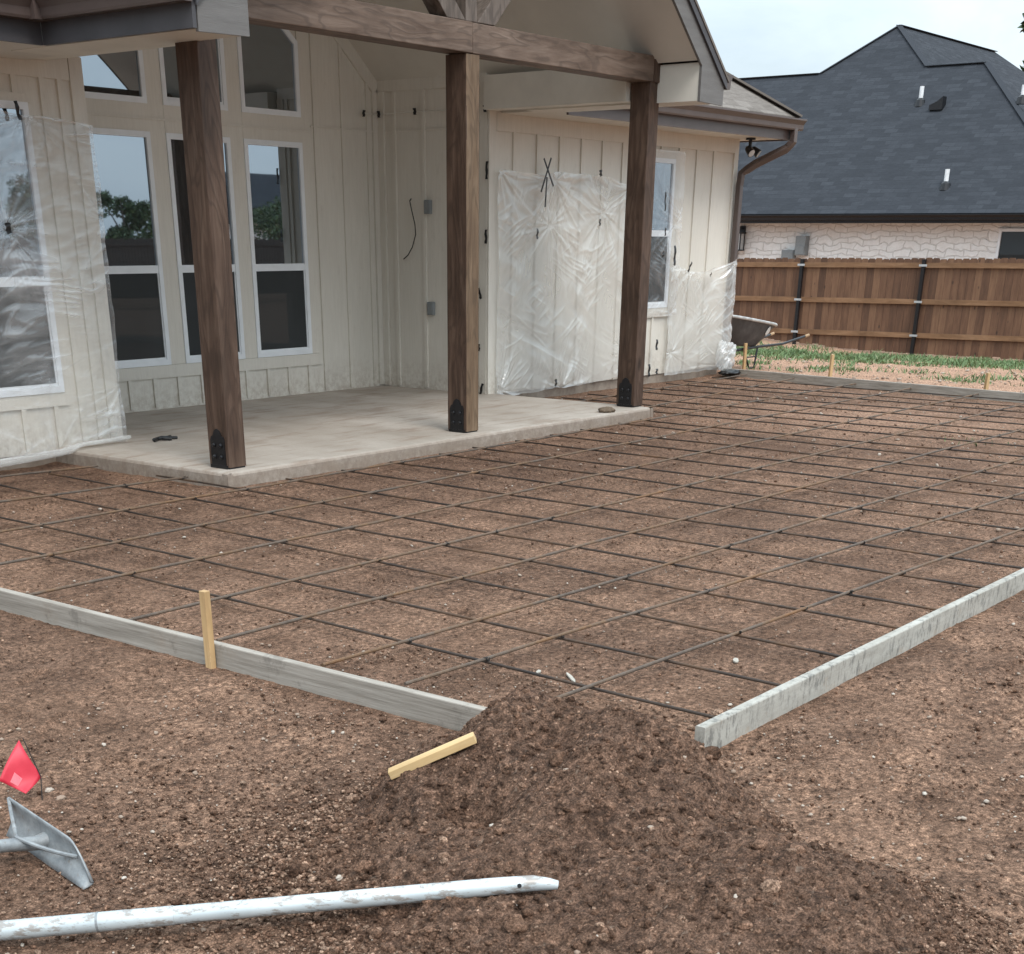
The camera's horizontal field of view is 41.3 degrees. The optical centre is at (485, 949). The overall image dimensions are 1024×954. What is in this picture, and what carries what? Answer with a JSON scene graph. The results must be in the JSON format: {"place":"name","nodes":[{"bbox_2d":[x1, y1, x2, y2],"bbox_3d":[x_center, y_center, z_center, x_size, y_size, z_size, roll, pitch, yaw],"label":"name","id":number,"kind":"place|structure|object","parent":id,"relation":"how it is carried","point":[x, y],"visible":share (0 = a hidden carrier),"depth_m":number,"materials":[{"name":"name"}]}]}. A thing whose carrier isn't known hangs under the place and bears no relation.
{"place":"outdoors","nodes":[
{"label":"outdoors","id":0,"kind":"place"},
{"bbox_2d":[0,338,1023,953],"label":"ground","id":1,"kind":"structure","parent":0,"point":[116,668],"depth_m":6.44,"materials":[{"name":"soil"}]},
{"bbox_2d":[0,738,42,799],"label":"marking flag","id":2,"kind":"object","parent":1,"relation":"on","point":[21,772],"visible":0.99,"depth_m":4.35,"materials":[{"name":"plastic"}]},
{"bbox_2d":[0,797,93,889],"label":"concrete rake","id":3,"kind":"object","parent":1,"relation":"on","point":[51,846],"visible":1,"depth_m":3.92,"materials":[{"name":"metal"}]},
{"bbox_2d":[45,787,53,792],"bbox_3d":[-1.426,-0.519,4.443,0.024,0.021,0.034,20,34,33],"label":"rock","id":4,"kind":"object","parent":1,"relation":"on","point":[50,789],"visible":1,"depth_m":4.43,"materials":[{"name":"white stone"}]},
{"bbox_2d":[0,465,98,477],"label":"rebar","id":5,"kind":"object","parent":1,"relation":"on","point":[46,471],"visible":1,"depth_m":10.29,"materials":[{"name":"metal"}]},
{"bbox_2d":[55,795,66,799],"bbox_3d":[-1.372,-0.487,4.390,0.029,0.018,0.037,20,34,33],"label":"rock","id":6,"kind":"object","parent":1,"relation":"on","point":[60,797],"visible":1,"depth_m":4.38,"materials":[{"name":"beige stone"}]},
{"bbox_2d":[0,476,187,502],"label":"rebar","id":7,"kind":"object","parent":1,"relation":"on","point":[85,490],"visible":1,"depth_m":9.57,"materials":[{"name":"metal"}]},
{"bbox_2d":[0,587,486,730],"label":"form board","id":8,"kind":"object","parent":1,"relation":"on","point":[429,708],"visible":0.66,"depth_m":5.66,"materials":[{"name":"grey wood"}]},
{"bbox_2d":[199,590,215,668],"bbox_3d":[-1.175,-1.321,5.765,0.036,0.395,0.030,20,34,33],"label":"wooden stake","id":9,"kind":"object","parent":8,"relation":"attached to","point":[207,628],"visible":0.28,"depth_m":5.74,"materials":[{"name":"brown wood"}]},
{"bbox_2d":[0,875,558,940],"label":"float pole","id":10,"kind":"object","parent":1,"relation":"on","point":[60,925],"visible":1,"depth_m":3.50,"materials":[{"name":"metal"}]},
{"bbox_2d":[0,543,714,717],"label":"rebar","id":11,"kind":"object","parent":1,"relation":"on","point":[457,654],"visible":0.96,"depth_m":6.06,"materials":[{"name":"black metal"}]},
{"bbox_2d":[0,516,780,685],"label":"rebar","id":12,"kind":"object","parent":1,"relation":"on","point":[513,628],"visible":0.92,"depth_m":6.57,"materials":[{"name":"black metal"}]},
{"bbox_2d":[0,0,806,487],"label":"house","id":13,"kind":"structure","parent":1,"relation":"on","point":[242,244],"depth_m":13.12,"materials":[{"name":"paint"}]},
{"bbox_2d":[0,100,64,397],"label":"window","id":14,"kind":"structure","parent":13,"relation":"in","point":[30,360],"depth_m":10.32,"materials":[{"name":"glass"}]},
{"bbox_2d":[80,50,146,102],"bbox_3d":[-3.329,-8.152,11.788,0.032,1.340,0.790,20,34,33],"label":"window","id":15,"kind":"structure","parent":13,"relation":"in","point":[119,76],"depth_m":12.07,"materials":[{"name":"glass"}]},
{"bbox_2d":[89,127,171,368],"bbox_3d":[-3.340,-6.492,12.658,0.032,1.970,0.790,20,34,33],"label":"window","id":16,"kind":"structure","parent":13,"relation":"in","point":[122,160],"depth_m":12.68,"materials":[{"name":"glass"}]},
{"bbox_2d":[152,435,177,441],"bbox_3d":[-2.699,-4.293,11.410,0.122,0.042,0.266,20,34,33],"label":"wire scrap","id":17,"kind":"object","parent":13,"relation":"on","point":[169,437],"visible":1,"depth_m":11.39,"materials":[{"name":"black metal"}]},
{"bbox_2d":[158,38,227,110],"bbox_3d":[-2.722,-8.551,12.447,0.032,1.440,0.790,20,34,33],"label":"window","id":18,"kind":"structure","parent":13,"relation":"in","point":[167,55],"depth_m":12.53,"materials":[{"name":"plastic"}]},
{"bbox_2d":[165,133,245,362],"bbox_3d":[-2.732,-6.846,13.341,0.032,1.970,0.790,20,34,33],"label":"window","id":19,"kind":"structure","parent":13,"relation":"in","point":[174,142],"depth_m":13.25,"materials":[{"name":"plastic"}]},
{"bbox_2d":[236,24,300,116],"bbox_3d":[-2.118,-8.832,13.163,0.032,1.280,0.800,20,34,33],"label":"window","id":20,"kind":"structure","parent":13,"relation":"in","point":[268,67],"depth_m":13.30,"materials":[{"name":"glass"}]},
{"bbox_2d":[243,138,312,357],"bbox_3d":[-2.128,-7.198,14.020,0.032,1.970,0.800,20,34,33],"label":"window","id":21,"kind":"structure","parent":13,"relation":"in","point":[274,170],"depth_m":14.00,"materials":[{"name":"glass"}]},
{"bbox_2d":[365,108,526,114],"bbox_3d":[-0.384,-8.668,14.040,1.883,0.033,0.773,4,28,7],"label":"string","id":22,"kind":"object","parent":13,"relation":"attached to","point":[418,111],"visible":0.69,"depth_m":14.20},
{"bbox_2d":[484,230,486,243],"bbox_3d":[0.007,-7.440,14.186,0.035,0.130,0.013,20,34,33],"label":"tape scrap","id":23,"kind":"object","parent":13,"relation":"attached to","point":[485,234],"visible":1,"depth_m":14.19,"materials":[{"name":"black plastic"}]},
{"bbox_2d":[485,161,488,178],"bbox_3d":[0.015,-7.971,13.903,0.037,0.160,0.013,20,34,33],"label":"tape scrap","id":24,"kind":"object","parent":13,"relation":"attached to","point":[486,170],"visible":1,"depth_m":13.90,"materials":[{"name":"black plastic"}]},
{"bbox_2d":[496,169,616,395],"bbox_3d":[0.945,-7.521,15.381,0.066,2.209,2.641,20,34,33],"label":"plastic sheet","id":25,"kind":"object","parent":13,"relation":"attached to","point":[563,174],"visible":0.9,"depth_m":14.83,"materials":[{"name":"white"}]},
{"bbox_2d":[541,158,553,206],"bbox_3d":[0.667,-8.191,14.514,0.012,0.465,0.235,20,34,33],"label":"tape cross","id":26,"kind":"object","parent":25,"relation":"attached to","point":[548,172],"visible":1,"depth_m":14.47,"materials":[{"name":"black plastic"}]},
{"bbox_2d":[598,406,615,412],"bbox_3d":[1.201,-5.338,13.458,0.166,0.076,0.205,20,34,33],"label":"dirt clod","id":27,"kind":"object","parent":13,"relation":"on","point":[608,409],"visible":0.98,"depth_m":13.40,"materials":[{"name":"brown soil"}]},
{"bbox_2d":[648,158,675,307],"bbox_3d":[2.003,-8.628,16.407,0.032,1.610,0.896,20,34,33],"label":"window","id":28,"kind":"structure","parent":13,"relation":"in","point":[665,169],"depth_m":16.56,"materials":[{"name":"glass"}]},
{"bbox_2d":[666,263,735,374],"bbox_3d":[2.765,-8.186,17.587,0.128,1.336,1.421,25,36,38],"label":"plastic sheet","id":29,"kind":"object","parent":13,"relation":"attached to","point":[731,314],"visible":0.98,"depth_m":17.87,"materials":[{"name":"white"}]},
{"bbox_2d":[673,245,675,265],"bbox_3d":[2.331,-8.530,16.711,0.014,0.222,0.050,20,34,33],"label":"tape scrap","id":30,"kind":"object","parent":29,"relation":"attached to","point":[674,259],"visible":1,"depth_m":16.71,"materials":[{"name":"white plastic"}]},
{"bbox_2d":[745,138,760,157],"bbox_3d":[3.333,-10.019,16.986,0.170,0.213,0.284,20,34,33],"label":"floodlight","id":31,"kind":"object","parent":13,"relation":"attached to","point":[750,150],"visible":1,"depth_m":16.94,"materials":[{"name":"black metal"}]},
{"bbox_2d":[0,484,841,656],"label":"rebar","id":32,"kind":"object","parent":1,"relation":"on","point":[597,606],"visible":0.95,"depth_m":7.13,"materials":[{"name":"black metal"}]},
{"bbox_2d":[0,383,855,532],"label":"rebar","id":33,"kind":"object","parent":1,"relation":"on","point":[158,503],"visible":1,"depth_m":10.45,"materials":[{"name":"metal"}]},
{"bbox_2d":[0,388,910,564],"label":"rebar","id":34,"kind":"object","parent":1,"relation":"on","point":[192,526],"visible":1,"depth_m":9.54,"materials":[{"name":"metal"}]},
{"bbox_2d":[48,473,899,628],"bbox_3d":[-0.669,-2.547,8.312,6.980,0.021,0.018,22,35,35],"label":"rebar","id":35,"kind":"object","parent":1,"relation":"on","point":[674,587],"visible":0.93,"depth_m":7.62,"materials":[{"name":"black metal"}]},
{"bbox_2d":[28,393,978,595],"bbox_3d":[1.754,-4.126,11.321,0.041,0.023,13.070,20,34,33],"label":"rebar","id":36,"kind":"object","parent":1,"relation":"on","point":[252,547],"visible":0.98,"depth_m":8.81,"materials":[{"name":"metal"}]},
{"bbox_2d":[0,378,1023,953],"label":"soil clods","id":37,"kind":"object","parent":1,"relation":"on","point":[514,924],"visible":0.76,"depth_m":3.87,"materials":[{"name":"brown soil"}]},
{"bbox_2d":[0,355,1023,953],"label":"caliche pebbles","id":38,"kind":"object","parent":1,"relation":"on","point":[604,631],"visible":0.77,"depth_m":6.13,"materials":[{"name":"beige stone"}]},
{"bbox_2d":[156,475,937,610],"bbox_3d":[-0.118,-2.615,8.446,6.259,0.020,0.020,22,35,35],"label":"rebar","id":39,"kind":"object","parent":1,"relation":"on","point":[730,574],"visible":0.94,"depth_m":7.86,"materials":[{"name":"black metal"}]},
{"bbox_2d":[566,673,574,681],"bbox_3d":[0.360,-1.137,5.692,0.017,0.007,0.127,-4,30,-13],"label":"wood chip","id":40,"kind":"object","parent":1,"relation":"on","point":[570,677],"visible":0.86,"depth_m":5.69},
{"bbox_2d":[128,403,1023,620],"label":"rebar","id":41,"kind":"object","parent":1,"relation":"on","point":[353,565],"visible":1,"depth_m":8.29,"materials":[{"name":"metal"}]},
{"bbox_2d":[216,428,1023,641],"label":"rebar","id":42,"kind":"object","parent":1,"relation":"on","point":[444,581],"visible":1,"depth_m":7.72,"materials":[{"name":"metal"}]},
{"bbox_2d":[267,685,999,953],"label":"dirt mound","id":43,"kind":"object","parent":1,"relation":"on","point":[820,931],"visible":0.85,"depth_m":3.67,"materials":[{"name":"soil"}]},
{"bbox_2d":[287,863,302,877],"bbox_3d":[-0.533,-0.218,3.836,0.041,0.046,0.058,20,34,33],"label":"rock","id":44,"kind":"object","parent":43,"relation":"on","point":[295,870],"visible":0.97,"depth_m":3.82,"materials":[{"name":"stone"}]},
{"bbox_2d":[388,732,476,779],"bbox_3d":[-0.160,-0.582,4.089,0.283,0.026,0.040,-22,26,9],"label":"wooden stake","id":45,"kind":"object","parent":43,"relation":"on","point":[440,752],"visible":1,"depth_m":4.07,"materials":[{"name":"yellow wood"}]},
{"bbox_2d":[759,879,780,893],"bbox_3d":[0.728,-0.158,3.470,0.052,0.042,0.068,20,34,33],"label":"rock","id":46,"kind":"object","parent":43,"relation":"on","point":[770,886],"visible":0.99,"depth_m":3.45,"materials":[{"name":"stone"}]},
{"bbox_2d":[285,478,982,588],"bbox_3d":[0.574,-2.688,8.593,5.378,0.019,0.018,22,34,35],"label":"rebar","id":47,"kind":"object","parent":1,"relation":"on","point":[796,558],"visible":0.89,"depth_m":8.20,"materials":[{"name":"black metal"}]},
{"bbox_2d":[579,374,747,400],"bbox_3d":[2.170,-6.758,16.346,0.034,0.021,4.456,19,33,31],"label":"rebar","id":48,"kind":"object","parent":1,"relation":"on","point":[667,387],"visible":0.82,"depth_m":16.51,"materials":[{"name":"metal"}]},
{"bbox_2d":[321,458,1023,666],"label":"rebar","id":49,"kind":"object","parent":1,"relation":"on","point":[410,639],"visible":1,"depth_m":7.17,"materials":[{"name":"metal"}]},
{"bbox_2d":[341,470,1023,568],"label":"rebar","id":50,"kind":"object","parent":1,"relation":"on","point":[870,545],"visible":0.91,"depth_m":8.62,"materials":[{"name":"black metal"}]},
{"bbox_2d":[390,461,1023,546],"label":"rebar","id":51,"kind":"object","parent":1,"relation":"on","point":[915,531],"visible":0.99,"depth_m":9.15,"materials":[{"name":"black metal"}]},
{"bbox_2d":[404,492,1023,685],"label":"rebar","id":52,"kind":"object","parent":1,"relation":"on","point":[487,658],"visible":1,"depth_m":6.71,"materials":[{"name":"metal"}]},
{"bbox_2d":[713,709,723,715],"bbox_3d":[0.911,-0.924,5.313,0.044,0.031,0.048,3,28,4],"label":"rock","id":53,"kind":"object","parent":1,"relation":"on","point":[717,711],"visible":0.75,"depth_m":5.30,"materials":[{"name":"stone"}]},
{"bbox_2d":[647,378,794,406],"bbox_3d":[2.776,-6.503,15.867,0.035,0.022,4.368,17,32,29],"label":"rebar","id":54,"kind":"object","parent":1,"relation":"on","point":[719,393],"visible":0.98,"depth_m":15.72,"materials":[{"name":"metal"}]},
{"bbox_2d":[717,369,740,374],"bbox_3d":[3.266,-7.689,18.095,0.292,0.069,0.472,20,34,33],"label":"plastic scrap","id":55,"kind":"object","parent":1,"relation":"on","point":[729,372],"visible":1,"depth_m":17.98,"materials":[{"name":"grey plastic"}]},
{"bbox_2d":[715,340,736,369],"bbox_3d":[3.192,-7.920,18.115,0.271,0.369,0.352,20,34,33],"label":"plastic bundle","id":56,"kind":"object","parent":55,"relation":"on","point":[722,350],"visible":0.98,"depth_m":18.09,"materials":[{"name":"white"}]},
{"bbox_2d":[439,453,1023,530],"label":"rebar","id":57,"kind":"object","parent":1,"relation":"on","point":[933,518],"visible":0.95,"depth_m":9.62,"materials":[{"name":"black metal"}]},
{"bbox_2d":[729,878,743,887],"bbox_3d":[0.641,-0.165,3.474,0.039,0.035,0.047,20,34,33],"label":"rock","id":58,"kind":"object","parent":1,"relation":"on","point":[737,882],"visible":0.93,"depth_m":3.46,"materials":[{"name":"stone"}]},
{"bbox_2d":[742,343,747,369],"bbox_3d":[3.602,-8.190,18.877,0.035,0.420,0.060,-6,28,-12],"label":"wooden stake","id":59,"kind":"object","parent":1,"relation":"on","point":[744,356],"visible":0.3,"depth_m":18.84,"materials":[{"name":"brown wood"}]},
{"bbox_2d":[472,447,1023,515],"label":"rebar","id":60,"kind":"object","parent":1,"relation":"on","point":[961,507],"visible":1,"depth_m":10.03,"materials":[{"name":"black metal"}]},
{"bbox_2d":[721,315,809,368],"bbox_3d":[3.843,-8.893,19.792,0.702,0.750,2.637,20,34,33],"label":"wheelbarrow","id":61,"kind":"object","parent":1,"relation":"on","point":[752,332],"visible":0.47,"depth_m":19.34,"materials":[{"name":"grey metal"}]},
{"bbox_2d":[515,440,1023,500],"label":"rebar","id":62,"kind":"object","parent":1,"relation":"on","point":[781,471],"visible":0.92,"depth_m":10.54,"materials":[{"name":"black metal"}]},
{"bbox_2d":[550,434,1023,488],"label":"rebar","id":63,"kind":"object","parent":1,"relation":"on","point":[799,462],"visible":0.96,"depth_m":10.96,"materials":[{"name":"black metal"}]},
{"bbox_2d":[556,528,1023,697],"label":"rebar","id":64,"kind":"object","parent":1,"relation":"on","point":[805,608],"visible":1,"depth_m":6.37,"materials":[{"name":"metal"}]},
{"bbox_2d":[561,397,1023,439],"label":"rebar","id":65,"kind":"object","parent":1,"relation":"on","point":[812,420],"visible":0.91,"depth_m":13.55,"materials":[{"name":"black metal"}]},
{"bbox_2d":[580,429,1023,476],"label":"rebar","id":66,"kind":"object","parent":1,"relation":"on","point":[811,453],"visible":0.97,"depth_m":11.42,"materials":[{"name":"black metal"}]},
{"bbox_2d":[587,393,1023,432],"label":"rebar","id":67,"kind":"object","parent":1,"relation":"on","point":[825,414],"visible":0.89,"depth_m":13.98,"materials":[{"name":"black metal"}]},
{"bbox_2d":[618,423,1023,465],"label":"rebar","id":68,"kind":"object","parent":1,"relation":"on","point":[828,444],"visible":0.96,"depth_m":11.95,"materials":[{"name":"black metal"}]},
{"bbox_2d":[828,354,834,376],"bbox_3d":[4.502,-7.543,17.700,0.035,0.375,0.060,-6,28,-12],"label":"wooden stake","id":69,"kind":"object","parent":1,"relation":"on","point":[831,364],"visible":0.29,"depth_m":17.66,"materials":[{"name":"brown wood"}]},
{"bbox_2d":[640,419,1023,456],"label":"rebar","id":70,"kind":"object","parent":1,"relation":"on","point":[839,439],"visible":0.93,"depth_m":12.30,"materials":[{"name":"black metal"}]},
{"bbox_2d":[643,391,1023,424],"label":"rebar","id":71,"kind":"object","parent":1,"relation":"on","point":[840,408],"visible":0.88,"depth_m":14.48,"materials":[{"name":"black metal"}]},
{"bbox_2d":[643,387,1023,418],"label":"rebar","id":72,"kind":"object","parent":1,"relation":"on","point":[839,403],"visible":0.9,"depth_m":14.95,"materials":[{"name":"black metal"}]},
{"bbox_2d":[653,411,1023,446],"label":"rebar","id":73,"kind":"object","parent":1,"relation":"on","point":[845,429],"visible":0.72,"depth_m":12.88,"materials":[{"name":"black metal"}]},
{"bbox_2d":[666,383,1023,412],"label":"rebar","id":74,"kind":"object","parent":1,"relation":"on","point":[852,398],"visible":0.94,"depth_m":15.45,"materials":[{"name":"black metal"}]},
{"bbox_2d":[683,380,1023,406],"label":"rebar","id":75,"kind":"object","parent":1,"relation":"on","point":[857,394],"visible":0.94,"depth_m":15.88,"materials":[{"name":"black metal"}]},
{"bbox_2d":[694,568,1023,747],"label":"form board","id":76,"kind":"object","parent":1,"relation":"on","point":[728,726],"visible":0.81,"depth_m":5.66,"materials":[{"name":"grey wood"}]},
{"bbox_2d":[712,377,1023,400],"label":"rebar","id":77,"kind":"object","parent":1,"relation":"on","point":[872,389],"visible":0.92,"depth_m":16.41,"materials":[{"name":"black metal"}]},
{"bbox_2d":[722,368,1023,402],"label":"form board","id":78,"kind":"object","parent":1,"relation":"on","point":[822,380],"visible":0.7,"depth_m":16.67,"materials":[{"name":"grey wood"}]},
{"bbox_2d":[733,257,1023,359],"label":"wood fence","id":79,"kind":"object","parent":1,"relation":"on","point":[971,307],"visible":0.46,"depth_m":25.61,"materials":[{"name":"brown wood"}]},
{"bbox_2d":[737,25,1023,259],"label":"neighbour house","id":80,"kind":"structure","parent":1,"relation":"on","point":[909,144],"depth_m":32.33,"materials":[{"name":"white stone"}]},
{"bbox_2d":[738,226,745,250],"bbox_3d":[6.322,-17.672,33.783,0.260,0.550,0.340,20,34,33],"label":"wall lantern","id":81,"kind":"object","parent":80,"relation":"attached to","point":[742,232],"depth_m":33.73,"materials":[{"name":"black metal"}]},
{"bbox_2d":[781,250,795,259],"bbox_3d":[7.429,-16.992,33.259,0.320,0.220,0.190,20,34,33],"label":"utility box","id":82,"kind":"object","parent":80,"relation":"attached to","point":[788,254],"visible":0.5,"depth_m":33.17,"materials":[{"name":"grey plastic"}]},
{"bbox_2d":[794,236,809,254],"bbox_3d":[7.684,-17.068,32.962,0.260,0.420,0.232,20,34,33],"label":"electric meter box","id":83,"kind":"object","parent":80,"relation":"attached to","point":[802,245],"visible":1,"depth_m":32.88,"materials":[{"name":"grey plastic"}]},
{"bbox_2d":[995,228,1023,259],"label":"window","id":84,"kind":"structure","parent":80,"relation":"in","point":[1010,243],"depth_m":30.23,"materials":[{"name":"glass"}]},
{"bbox_2d":[984,373,990,389],"bbox_3d":[5.987,-6.723,16.235,0.035,0.300,0.050,-6,28,-12],"label":"wooden stake","id":85,"kind":"object","parent":1,"relation":"on","point":[987,381],"visible":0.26,"depth_m":16.19,"materials":[{"name":"brown wood"}]},
{"bbox_2d":[1017,13,1023,71],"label":"tree","id":86,"kind":"object","parent":1,"relation":"on","point":[1022,30],"depth_m":50.95,"materials":[{"name":"green plant"}]},
{"bbox_2d":[697,0,1023,77],"label":"sky","id":87,"kind":"structure","parent":0,"point":[752,38],"materials":[{"name":"white"}]},
{"bbox_2d":[730,340,1023,386],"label":"grass","id":88,"kind":"structure","parent":0,"point":[794,353],"depth_m":22.80,"materials":[{"name":"green plant"}]},
{"bbox_3d":[-3.685,-4.916,10.100,0.049,2.466,2.219,20,34,33],"label":"plastic sheet","id":89,"kind":"object","parent":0,"visible":0},
{"bbox_2d":[4,222,11,233],"bbox_3d":[-3.527,-5.331,10.046,0.014,0.078,0.051,20,34,33],"label":"tape scrap","id":90,"kind":"object","parent":89,"relation":"attached to","point":[8,227],"visible":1,"depth_m":10.04,"materials":[{"name":"black plastic"}]},
{"bbox_2d":[14,101,21,119],"bbox_3d":[-3.387,-6.079,9.848,0.014,0.123,0.047,20,34,33],"label":"tape scrap","id":91,"kind":"object","parent":89,"relation":"attached to","point":[19,116],"visible":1,"depth_m":9.85,"materials":[{"name":"black plastic"}]}
]}

